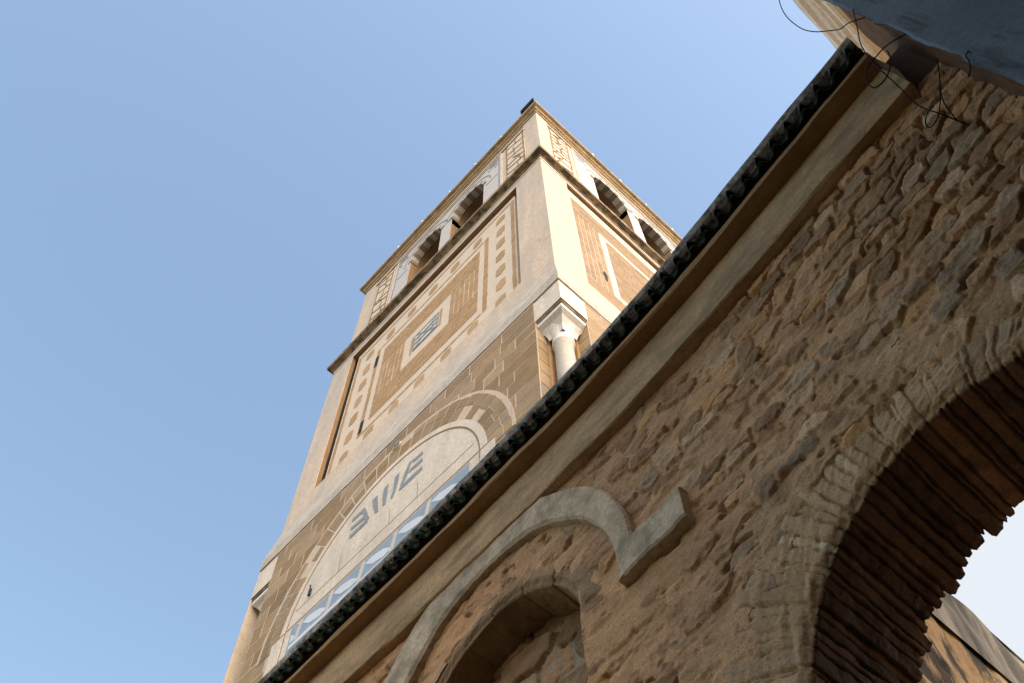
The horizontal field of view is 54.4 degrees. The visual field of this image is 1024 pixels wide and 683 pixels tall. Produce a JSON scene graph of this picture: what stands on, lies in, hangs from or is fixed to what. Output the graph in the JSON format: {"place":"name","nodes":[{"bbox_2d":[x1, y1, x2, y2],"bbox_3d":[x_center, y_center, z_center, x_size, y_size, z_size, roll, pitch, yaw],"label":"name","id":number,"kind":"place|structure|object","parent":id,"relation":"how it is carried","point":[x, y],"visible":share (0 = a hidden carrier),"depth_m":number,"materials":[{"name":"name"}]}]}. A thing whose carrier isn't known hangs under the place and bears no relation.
{"place":"outdoors","nodes":[
{"label":"outdoors","id":0,"kind":"place"},
{"bbox_2d":[0,0,1023,682],"label":"sky","id":1,"kind":"structure","parent":0,"point":[199,199],"materials":[{"name":"blue"}]},
{"bbox_2d":[520,98,533,113],"bbox_3d":[0.496,-6.380,27.330,0.250,0.440,0.500,40,-71,-18],"label":"floodlight","id":2,"kind":"object","parent":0,"point":[528,104],"visible":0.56,"depth_m":27.25,"materials":[{"name":"black metal"}]},
{"bbox_2d":[257,37,1023,682],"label":"street wall","id":3,"kind":"structure","parent":0,"point":[769,427],"depth_m":4.17,"materials":[{"name":"brown stone"}]},
{"bbox_2d":[793,0,888,62],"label":"white house","id":4,"kind":"structure","parent":0,"point":[821,15],"depth_m":9.74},
{"bbox_2d":[918,591,1023,682],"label":"alley wall","id":5,"kind":"structure","parent":0,"point":[968,646],"depth_m":4.60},
{"label":"ground","id":6,"kind":"structure","parent":0,"visible":0},
{"bbox_2d":[223,101,681,682],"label":"minaret","id":7,"kind":"object","parent":6,"relation":"on","point":[507,281],"visible":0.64,"depth_m":18.17,"materials":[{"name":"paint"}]},
{"bbox_2d":[412,312,438,350],"bbox_3d":[-1.778,-0.213,20.534,0.014,0.700,0.780,40,-71,-18],"label":"window","id":8,"kind":"structure","parent":7,"relation":"in","point":[432,324],"depth_m":20.52,"materials":[{"name":"tile"}]},
{"bbox_2d":[388,153,502,302],"bbox_3d":[-1.556,-2.607,25.523,0.448,4.000,4.320,40,-71,-18],"label":"belfry window","id":9,"kind":"structure","parent":7,"relation":"in","point":[490,179],"depth_m":26.48,"materials":[{"name":"stone"}]},
{"bbox_2d":[571,149,675,255],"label":"arches","id":10,"kind":"structure","parent":7,"relation":"in","point":[586,174],"depth_m":26.45,"materials":[{"name":"stone"}]},
{"bbox_2d":[823,0,1023,96],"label":"limewashed house","id":11,"kind":"structure","parent":6,"relation":"on","point":[988,35],"depth_m":4.00,"materials":[{"name":"teal paint"}]},
{"bbox_2d":[779,0,864,31],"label":"cable","id":12,"kind":"object","parent":11,"relation":"attached to","point":[818,31],"visible":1,"depth_m":5.03,"materials":[{"name":"black rubber"}]},
{"bbox_2d":[866,34,906,87],"bbox_3d":[1.610,-1.201,4.228,0.285,0.280,0.019,-40,-70,17],"label":"cable","id":13,"kind":"object","parent":11,"relation":"attached to","point":[889,66],"visible":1,"depth_m":4.28,"materials":[{"name":"black rubber"}]},
{"bbox_2d":[853,9,965,123],"bbox_3d":[1.633,-1.230,4.354,0.151,1.404,0.246,-3,-64,1],"label":"cable","id":14,"kind":"object","parent":11,"relation":"attached to","point":[904,92],"visible":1,"depth_m":4.04,"materials":[{"name":"black rubber"}]},
{"bbox_2d":[925,59,940,127],"bbox_3d":[1.750,-1.034,4.133,0.006,0.457,0.264,40,-71,-18],"label":"cable","id":15,"kind":"object","parent":11,"relation":"attached to","point":[939,101],"visible":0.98,"depth_m":4.05,"materials":[{"name":"black rubber"}]},
{"bbox_2d":[939,82,956,118],"bbox_3d":[1.750,-0.964,3.992,0.006,0.371,0.104,40,-71,-18],"label":"cable","id":16,"kind":"object","parent":15,"relation":"attached to","point":[944,102],"visible":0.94,"depth_m":4.00,"materials":[{"name":"black rubber"}]},
{"bbox_2d":[965,50,970,76],"bbox_3d":[1.690,-1.036,3.693,0.098,0.206,0.016,-35,-69,15],"label":"cable","id":17,"kind":"object","parent":11,"relation":"attached to","point":[967,58],"visible":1,"depth_m":3.67,"materials":[{"name":"black rubber"}]}
]}

